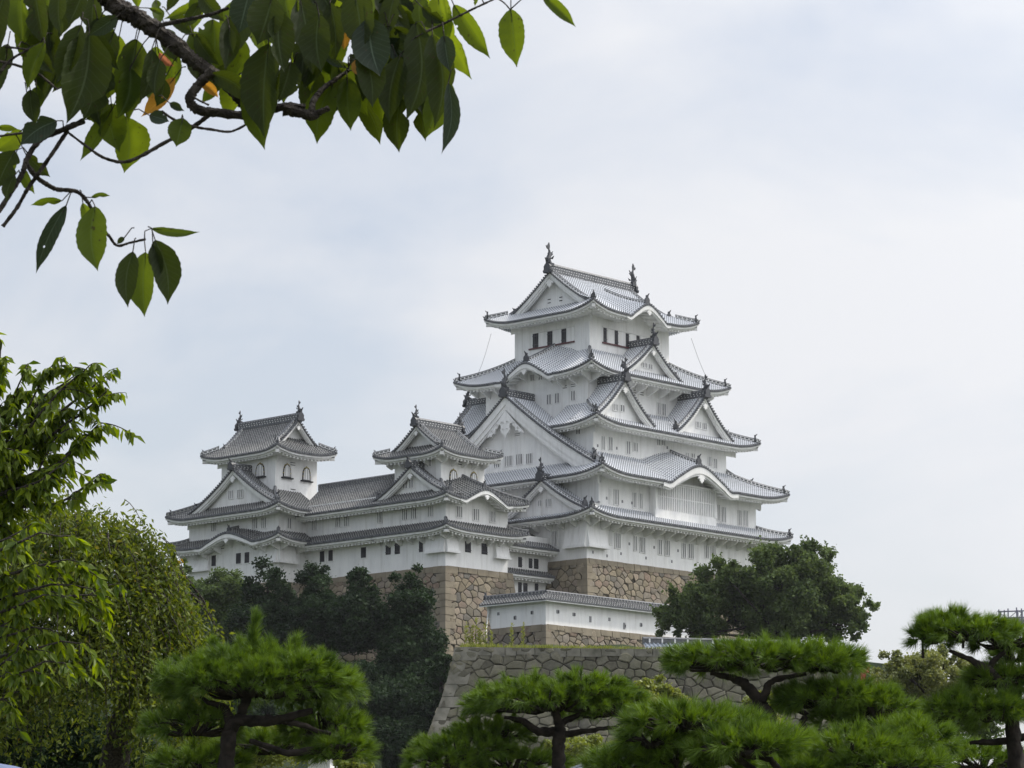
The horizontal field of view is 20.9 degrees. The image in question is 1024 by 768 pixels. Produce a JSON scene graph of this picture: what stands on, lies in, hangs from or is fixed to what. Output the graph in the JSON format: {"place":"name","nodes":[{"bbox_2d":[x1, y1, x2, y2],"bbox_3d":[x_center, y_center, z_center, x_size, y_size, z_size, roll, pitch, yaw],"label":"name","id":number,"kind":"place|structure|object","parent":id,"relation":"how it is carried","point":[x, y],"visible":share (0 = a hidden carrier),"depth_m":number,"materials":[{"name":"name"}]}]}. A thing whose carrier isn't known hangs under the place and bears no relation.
{"place":"outdoors","nodes":[
{"label":"outdoors","id":0,"kind":"place"},
{"bbox_2d":[0,764,19,767],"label":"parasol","id":1,"kind":"object","parent":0,"point":[5,766],"visible":1,"depth_m":16.75,"materials":[{"name":"blue fabric"}]},
{"bbox_2d":[174,558,200,604],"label":"tree","id":2,"kind":"object","parent":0,"point":[189,570],"visible":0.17,"depth_m":262.76,"materials":[{"name":"green plant"}]},
{"bbox_2d":[236,725,326,767],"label":"bush","id":3,"kind":"object","parent":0,"point":[273,761],"visible":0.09,"depth_m":61.21,"materials":[{"name":"green plant"}]},
{"bbox_2d":[0,0,575,316],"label":"cherry branch","id":4,"kind":"object","parent":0,"point":[409,56],"visible":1,"depth_m":3.73,"materials":[{"name":"green plant"}]},
{"bbox_2d":[301,758,333,767],"bbox_3d":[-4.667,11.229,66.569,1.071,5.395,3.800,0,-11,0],"label":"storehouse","id":5,"kind":"structure","parent":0,"point":[330,763],"depth_m":65.47,"materials":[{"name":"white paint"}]},
{"bbox_2d":[332,755,374,767],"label":"bush","id":6,"kind":"object","parent":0,"point":[340,763],"visible":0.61,"depth_m":59.33,"materials":[{"name":"green plant"}]},
{"bbox_2d":[29,644,916,767],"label":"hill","id":7,"kind":"structure","parent":0,"point":[379,765],"depth_m":235.22,"materials":[{"name":"green plant"}]},
{"bbox_2d":[193,566,252,648],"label":"evergreen tree","id":8,"kind":"object","parent":7,"relation":"on","point":[214,592],"visible":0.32,"depth_m":260.95,"materials":[{"name":"green plant"}]},
{"bbox_2d":[196,582,304,615],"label":"stone base","id":9,"kind":"object","parent":7,"relation":"on","point":[297,589],"visible":0.02,"depth_m":299.91,"materials":[{"name":"brown"}]},
{"bbox_2d":[165,401,337,583],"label":"keep","id":10,"kind":"structure","parent":9,"relation":"on","point":[248,509],"depth_m":305.00,"materials":[{"name":"white paint"}]},
{"bbox_2d":[210,522,216,531],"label":"window","id":11,"kind":"structure","parent":10,"relation":"in","point":[213,526],"depth_m":306.83,"materials":[{"name":"grey"}]},
{"bbox_2d":[210,555,216,566],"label":"window","id":12,"kind":"structure","parent":10,"relation":"in","point":[214,558],"depth_m":306.00,"materials":[{"name":"grey"}]},
{"bbox_2d":[235,553,241,564],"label":"window","id":13,"kind":"structure","parent":10,"relation":"in","point":[238,555],"depth_m":303.25,"materials":[{"name":"grey wood"}]},
{"bbox_2d":[243,552,249,563],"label":"window","id":14,"kind":"structure","parent":10,"relation":"in","point":[247,554],"depth_m":302.36,"materials":[{"name":"grey"}]},
{"bbox_2d":[252,518,257,529],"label":"window","id":15,"kind":"structure","parent":10,"relation":"in","point":[254,521],"depth_m":302.22,"materials":[{"name":"grey"}]},
{"bbox_2d":[255,462,265,477],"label":"window","id":16,"kind":"structure","parent":10,"relation":"in","point":[260,472],"depth_m":305.41,"materials":[{"name":"grey"}]},
{"bbox_2d":[260,517,266,528],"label":"window","id":17,"kind":"structure","parent":10,"relation":"in","point":[263,521],"depth_m":301.26,"materials":[{"name":"grey"}]},
{"bbox_2d":[281,463,293,479],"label":"window","id":18,"kind":"structure","parent":10,"relation":"in","point":[286,470],"depth_m":304.96,"materials":[{"name":"grey"}]},
{"bbox_2d":[286,518,291,528],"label":"window","id":19,"kind":"structure","parent":10,"relation":"in","point":[289,520],"depth_m":300.67,"materials":[{"name":"grey wood"}]},
{"bbox_2d":[300,466,312,482],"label":"window","id":20,"kind":"structure","parent":10,"relation":"in","point":[306,477],"depth_m":307.05,"materials":[{"name":"grey wood"}]},
{"bbox_2d":[224,554,300,684],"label":"evergreen tree","id":21,"kind":"object","parent":7,"relation":"on","point":[276,618],"visible":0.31,"depth_m":257.94,"materials":[{"name":"green plant"}]},
{"bbox_2d":[220,681,311,733],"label":"tree","id":22,"kind":"object","parent":7,"relation":"on","point":[268,709],"visible":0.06,"depth_m":235.67,"materials":[{"name":"green plant"}]},
{"bbox_2d":[278,560,340,658],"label":"evergreen tree","id":23,"kind":"object","parent":7,"relation":"on","point":[306,615],"visible":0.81,"depth_m":254.89,"materials":[{"name":"green plant"}]},
{"bbox_2d":[323,566,391,655],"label":"evergreen tree","id":24,"kind":"object","parent":7,"relation":"on","point":[355,620],"visible":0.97,"depth_m":251.91,"materials":[{"name":"green plant"}]},
{"bbox_2d":[335,650,380,663],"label":"stone wall","id":25,"kind":"structure","parent":7,"relation":"on","point":[350,657],"depth_m":259.45,"materials":[{"name":"grey stone"}]},
{"bbox_2d":[296,658,433,749],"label":"evergreen tree","id":26,"kind":"object","parent":7,"relation":"on","point":[386,694],"visible":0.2,"depth_m":238.91,"materials":[{"name":"green plant"}]},
{"bbox_2d":[365,562,450,682],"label":"evergreen tree","id":27,"kind":"object","parent":7,"relation":"on","point":[410,640],"visible":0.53,"depth_m":248.44,"materials":[{"name":"green plant"}]},
{"bbox_2d":[305,566,515,655],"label":"stone base","id":28,"kind":"object","parent":7,"relation":"on","point":[460,594],"visible":0.27,"depth_m":288.36,"materials":[{"name":"grey stone"}]},
{"bbox_2d":[295,473,394,577],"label":"gallery turret","id":29,"kind":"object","parent":28,"relation":"on","point":[342,520],"visible":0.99,"depth_m":298.33,"materials":[{"name":"white paint"}]},
{"bbox_2d":[311,520,317,530],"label":"window","id":30,"kind":"structure","parent":29,"relation":"in","point":[314,524],"depth_m":301.48,"materials":[{"name":"grey wood"}]},
{"bbox_2d":[319,551,325,562],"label":"window","id":31,"kind":"structure","parent":29,"relation":"in","point":[323,553],"depth_m":300.01,"materials":[{"name":"grey"}]},
{"bbox_2d":[327,550,333,561],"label":"window","id":32,"kind":"structure","parent":29,"relation":"in","point":[330,552],"depth_m":299.21,"materials":[{"name":"grey"}]},
{"bbox_2d":[335,517,340,527],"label":"window","id":33,"kind":"structure","parent":29,"relation":"in","point":[337,520],"depth_m":299.06,"materials":[{"name":"grey"}]},
{"bbox_2d":[343,516,349,526],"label":"window","id":34,"kind":"structure","parent":29,"relation":"in","point":[346,520],"depth_m":298.18,"materials":[{"name":"grey"}]},
{"bbox_2d":[360,547,366,558],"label":"window","id":35,"kind":"structure","parent":29,"relation":"in","point":[364,549],"depth_m":295.72,"materials":[{"name":"grey"}]},
{"bbox_2d":[376,512,382,523],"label":"window","id":36,"kind":"structure","parent":29,"relation":"in","point":[379,515],"depth_m":294.78,"materials":[{"name":"grey"}]},
{"bbox_2d":[369,405,529,572],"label":"keep","id":37,"kind":"structure","parent":28,"relation":"on","point":[441,503],"depth_m":291.87,"materials":[{"name":"white paint"}]},
{"bbox_2d":[384,544,390,554],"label":"window","id":38,"kind":"structure","parent":37,"relation":"in","point":[387,550],"depth_m":293.35,"materials":[{"name":"grey"}]},
{"bbox_2d":[393,543,399,553],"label":"window","id":39,"kind":"structure","parent":37,"relation":"in","point":[396,548],"depth_m":292.42,"materials":[{"name":"grey"}]},
{"bbox_2d":[401,509,407,520],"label":"window","id":40,"kind":"structure","parent":37,"relation":"in","point":[404,513],"depth_m":292.24,"materials":[{"name":"grey"}]},
{"bbox_2d":[410,508,416,519],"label":"window","id":41,"kind":"structure","parent":37,"relation":"in","point":[413,512],"depth_m":291.35,"materials":[{"name":"grey paint"}]},
{"bbox_2d":[427,506,433,516],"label":"window","id":42,"kind":"structure","parent":37,"relation":"in","point":[430,509],"depth_m":289.65,"materials":[{"name":"grey"}]},
{"bbox_2d":[449,468,456,480],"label":"window","id":43,"kind":"structure","parent":37,"relation":"in","point":[453,473],"depth_m":292.35,"materials":[{"name":"grey"}]},
{"bbox_2d":[456,506,462,517],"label":"window","id":44,"kind":"structure","parent":37,"relation":"in","point":[459,510],"depth_m":289.65,"materials":[{"name":"grey"}]},
{"bbox_2d":[465,541,471,552],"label":"window","id":45,"kind":"structure","parent":37,"relation":"in","point":[468,547],"depth_m":290.07,"materials":[{"name":"grey"}]},
{"bbox_2d":[473,508,479,520],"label":"window","id":46,"kind":"structure","parent":37,"relation":"in","point":[476,512],"depth_m":291.49,"materials":[{"name":"grey"}]},
{"bbox_2d":[482,543,488,554],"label":"window","id":47,"kind":"structure","parent":37,"relation":"in","point":[485,550],"depth_m":291.85,"materials":[{"name":"grey"}]},
{"bbox_2d":[489,511,495,522],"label":"window","id":48,"kind":"structure","parent":37,"relation":"in","point":[492,515],"depth_m":293.28,"materials":[{"name":"grey"}]},
{"bbox_2d":[369,651,452,767],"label":"evergreen tree","id":49,"kind":"object","parent":7,"relation":"on","point":[394,737],"visible":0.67,"depth_m":230.88,"materials":[{"name":"green plant"}]},
{"bbox_2d":[487,624,663,646],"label":"stone base","id":50,"kind":"object","parent":7,"relation":"on","point":[547,634],"visible":0.21,"depth_m":276.45,"materials":[{"name":"grey stone"}]},
{"bbox_2d":[479,590,688,637],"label":"plaster wall","id":51,"kind":"structure","parent":50,"relation":"on","point":[538,607],"depth_m":277.95,"materials":[{"name":"white paint"}]},
{"bbox_2d":[411,647,844,767],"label":"stone wall","id":52,"kind":"structure","parent":7,"relation":"on","point":[469,666],"depth_m":228.22,"materials":[{"name":"grey stone"}]},
{"bbox_2d":[521,622,525,644],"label":"tall weed","id":53,"kind":"object","parent":52,"relation":"on","point":[523,633],"visible":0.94,"depth_m":231.08,"materials":[{"name":"green plant"}]},
{"bbox_2d":[460,643,671,648],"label":"grass","id":54,"kind":"structure","parent":52,"relation":"on","point":[522,646],"depth_m":228.79,"materials":[{"name":"green plant"}]},
{"bbox_2d":[642,637,775,648],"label":"tiled wall","id":55,"kind":"structure","parent":52,"relation":"on","point":[655,642],"depth_m":233.21,"materials":[{"name":"white paint"}]},
{"bbox_2d":[545,558,749,638],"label":"stone base","id":56,"kind":"object","parent":7,"relation":"on","point":[607,578],"visible":0.09,"depth_m":300.07,"materials":[{"name":"grey stone"}]},
{"bbox_2d":[508,533,559,592],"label":"gate gallery","id":57,"kind":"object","parent":56,"relation":"on","point":[528,566],"visible":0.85,"depth_m":298.30,"materials":[{"name":"white paint"}]},
{"bbox_2d":[523,583,528,591],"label":"window","id":58,"kind":"structure","parent":57,"relation":"in","point":[525,585],"depth_m":297.82,"materials":[{"name":"grey"}]},
{"bbox_2d":[534,559,539,568],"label":"window","id":59,"kind":"structure","parent":57,"relation":"in","point":[536,561],"depth_m":299.57,"materials":[{"name":"grey"}]},
{"bbox_2d":[453,242,792,572],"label":"castle keep","id":60,"kind":"structure","parent":56,"relation":"on","point":[589,411],"depth_m":311.92,"materials":[{"name":"white paint"}]},
{"bbox_2d":[531,333,537,347],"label":"window","id":61,"kind":"structure","parent":60,"relation":"in","point":[534,337],"depth_m":320.14,"materials":[{"name":"grey wood"}]},
{"bbox_2d":[546,331,551,345],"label":"window","id":62,"kind":"structure","parent":60,"relation":"in","point":[548,334],"depth_m":318.62,"materials":[{"name":"grey"}]},
{"bbox_2d":[546,394,551,404],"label":"window","id":63,"kind":"structure","parent":60,"relation":"in","point":[548,397],"depth_m":312.91,"materials":[{"name":"grey"}]},
{"bbox_2d":[551,531,557,546],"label":"window","id":64,"kind":"structure","parent":60,"relation":"in","point":[554,534],"depth_m":300.96,"materials":[{"name":"grey"}]},
{"bbox_2d":[554,393,559,403],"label":"window","id":65,"kind":"structure","parent":60,"relation":"in","point":[556,396],"depth_m":312.11,"materials":[{"name":"grey"}]},
{"bbox_2d":[558,530,561,547],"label":"window","id":66,"kind":"structure","parent":60,"relation":"in","point":[559,531],"depth_m":300.38,"materials":[{"name":"grey wood"}]},
{"bbox_2d":[560,328,565,342],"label":"window","id":67,"kind":"structure","parent":60,"relation":"in","point":[562,331],"depth_m":317.18,"materials":[{"name":"grey"}]},
{"bbox_2d":[570,390,575,400],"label":"window","id":68,"kind":"structure","parent":60,"relation":"in","point":[572,393],"depth_m":310.44,"materials":[{"name":"grey"}]},
{"bbox_2d":[601,436,605,450],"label":"window","id":69,"kind":"structure","parent":60,"relation":"in","point":[603,438],"depth_m":305.48,"materials":[{"name":"grey wood"}]},
{"bbox_2d":[603,328,607,342],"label":"window","id":70,"kind":"structure","parent":60,"relation":"in","point":[605,337],"depth_m":316.33,"materials":[{"name":"grey"}]},
{"bbox_2d":[608,437,612,450],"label":"window","id":71,"kind":"structure","parent":60,"relation":"in","point":[610,440],"depth_m":306.30,"materials":[{"name":"grey"}]},
{"bbox_2d":[609,531,612,544],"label":"window","id":72,"kind":"structure","parent":60,"relation":"in","point":[610,532],"depth_m":300.67,"materials":[{"name":"grey wood"}]},
{"bbox_2d":[613,489,619,504],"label":"window","id":73,"kind":"structure","parent":60,"relation":"in","point":[616,492],"depth_m":302.66,"materials":[{"name":"grey"}]},
{"bbox_2d":[615,330,618,344],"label":"window","id":74,"kind":"structure","parent":60,"relation":"in","point":[616,332],"depth_m":317.80,"materials":[{"name":"grey"}]},
{"bbox_2d":[614,533,620,548],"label":"window","id":75,"kind":"structure","parent":60,"relation":"in","point":[617,537],"depth_m":301.41,"materials":[{"name":"grey wood"}]},
{"bbox_2d":[626,441,630,454],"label":"window","id":76,"kind":"structure","parent":60,"relation":"in","point":[628,444],"depth_m":308.48,"materials":[{"name":"grey"}]},
{"bbox_2d":[633,492,636,508],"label":"window","id":77,"kind":"structure","parent":60,"relation":"in","point":[634,494],"depth_m":304.88,"materials":[{"name":"grey"}]},
{"bbox_2d":[633,536,637,551],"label":"window","id":78,"kind":"structure","parent":60,"relation":"in","point":[635,538],"depth_m":303.62,"materials":[{"name":"grey paint"}]},
{"bbox_2d":[633,442,638,451],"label":"window","id":79,"kind":"structure","parent":60,"relation":"in","point":[635,445],"depth_m":309.46,"materials":[{"name":"grey"}]},
{"bbox_2d":[639,493,642,509],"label":"window","id":80,"kind":"structure","parent":60,"relation":"in","point":[640,495],"depth_m":305.63,"materials":[{"name":"grey"}]},
{"bbox_2d":[639,537,645,552],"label":"window","id":81,"kind":"structure","parent":60,"relation":"in","point":[642,541],"depth_m":304.44,"materials":[{"name":"grey"}]},
{"bbox_2d":[658,540,662,554],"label":"window","id":82,"kind":"structure","parent":60,"relation":"in","point":[660,542],"depth_m":306.68,"materials":[{"name":"grey"}]},
{"bbox_2d":[661,403,666,416],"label":"window","id":83,"kind":"structure","parent":60,"relation":"in","point":[664,406],"depth_m":318.50,"materials":[{"name":"grey"}]},
{"bbox_2d":[664,540,670,555],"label":"window","id":84,"kind":"structure","parent":60,"relation":"in","point":[667,545],"depth_m":307.50,"materials":[{"name":"grey"}]},
{"bbox_2d":[681,543,686,558],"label":"window","id":85,"kind":"structure","parent":60,"relation":"in","point":[684,555],"depth_m":309.53,"materials":[{"name":"grey"}]},
{"bbox_2d":[688,544,693,559],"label":"window","id":86,"kind":"structure","parent":60,"relation":"in","point":[690,546],"depth_m":310.44,"materials":[{"name":"grey"}]},
{"bbox_2d":[705,545,708,558],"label":"window","id":87,"kind":"structure","parent":60,"relation":"in","point":[706,547],"depth_m":312.49,"materials":[{"name":"grey paint"}]},
{"bbox_2d":[717,505,720,520],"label":"window","id":88,"kind":"structure","parent":60,"relation":"in","point":[718,506],"depth_m":315.45,"materials":[{"name":"grey"}]},
{"bbox_2d":[721,507,726,522],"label":"window","id":89,"kind":"structure","parent":60,"relation":"in","point":[723,509],"depth_m":316.10,"materials":[{"name":"grey paint"}]},
{"bbox_2d":[738,510,741,525],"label":"window","id":90,"kind":"structure","parent":60,"relation":"in","point":[739,511],"depth_m":318.11,"materials":[{"name":"grey paint"}]},
{"bbox_2d":[743,510,748,526],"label":"window","id":91,"kind":"structure","parent":60,"relation":"in","point":[745,513],"depth_m":318.97,"materials":[{"name":"grey"}]},
{"bbox_2d":[649,534,880,644],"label":"broadleaf tree","id":92,"kind":"object","parent":7,"relation":"on","point":[802,592],"visible":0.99,"depth_m":247.09,"materials":[{"name":"green plant"}]},
{"bbox_2d":[0,0,1023,764],"label":"sky","id":93,"kind":"structure","parent":0,"point":[833,189],"materials":[{"name":"white"}]},
{"bbox_2d":[544,733,617,766],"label":"round shrub","id":94,"kind":"object","parent":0,"point":[579,743],"visible":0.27,"depth_m":109.21,"materials":[{"name":"green plant"}]},
{"bbox_2d":[629,673,690,724],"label":"round shrub","id":95,"kind":"object","parent":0,"point":[658,688],"visible":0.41,"depth_m":119.20,"materials":[{"name":"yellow plant"}]},
{"bbox_2d":[742,690,781,723],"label":"round shrub","id":96,"kind":"object","parent":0,"point":[748,700],"visible":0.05,"depth_m":129.08,"materials":[{"name":"green plant"}]},
{"bbox_2d":[839,698,1004,748],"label":"round shrub","id":97,"kind":"object","parent":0,"point":[994,730],"visible":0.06,"depth_m":133.47,"materials":[{"name":"green plant"}]},
{"bbox_2d":[867,644,995,700],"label":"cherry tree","id":98,"kind":"object","parent":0,"point":[917,675],"visible":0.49,"depth_m":148.78,"materials":[{"name":"green plant"}]},
{"bbox_2d":[997,607,1023,686],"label":"scaffold","id":99,"kind":"object","parent":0,"point":[1016,611],"visible":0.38,"depth_m":120.20,"materials":[{"name":"grey"}]},
{"label":"ground","id":100,"kind":"structure","parent":0,"visible":0},
{"bbox_2d":[0,332,144,743],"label":"cherry tree","id":101,"kind":"object","parent":100,"relation":"on","point":[20,489],"visible":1,"depth_m":21.68,"materials":[{"name":"green plant"}]},
{"bbox_2d":[0,678,186,767],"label":"hedge","id":102,"kind":"object","parent":100,"relation":"on","point":[76,760],"visible":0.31,"depth_m":45.38,"materials":[{"name":"green plant"}]},
{"bbox_2d":[0,486,246,767],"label":"weeping cherry tree","id":103,"kind":"object","parent":100,"relation":"on","point":[154,610],"visible":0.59,"depth_m":32.09,"materials":[{"name":"green plant"}]},
{"bbox_2d":[132,603,383,767],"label":"pine tree","id":104,"kind":"object","parent":100,"relation":"on","point":[299,674],"visible":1,"depth_m":26.86,"materials":[{"name":"green plant"}]},
{"bbox_2d":[399,664,653,767],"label":"pine tree","id":105,"kind":"object","parent":100,"relation":"on","point":[595,695],"visible":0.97,"depth_m":29.72,"materials":[{"name":"green plant"}]},
{"bbox_2d":[574,690,818,767],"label":"pine tree","id":106,"kind":"object","parent":100,"relation":"on","point":[725,733],"visible":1,"depth_m":21.75,"materials":[{"name":"green plant"}]},
{"bbox_2d":[654,626,924,734],"bbox_3d":[2.604,4.283,25.705,2.499,4.156,1.336,2,-11,-11],"label":"pine tree","id":107,"kind":"object","parent":100,"relation":"on","point":[845,697],"visible":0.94,"depth_m":25.81,"materials":[{"name":"green plant"}]},
{"bbox_2d":[755,709,966,767],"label":"pine tree","id":108,"kind":"object","parent":100,"relation":"on","point":[904,744],"visible":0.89,"depth_m":23.64,"materials":[{"name":"green plant"}]},
{"bbox_2d":[898,600,1023,767],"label":"pine tree","id":109,"kind":"object","parent":100,"relation":"on","point":[964,705],"visible":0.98,"depth_m":26.84,"materials":[{"name":"green plant"}]},
{"bbox_2d":[922,730,1023,767],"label":"pine tree","id":110,"kind":"object","parent":100,"relation":"on","point":[998,754],"visible":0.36,"depth_m":30.62,"materials":[{"name":"green plant"}]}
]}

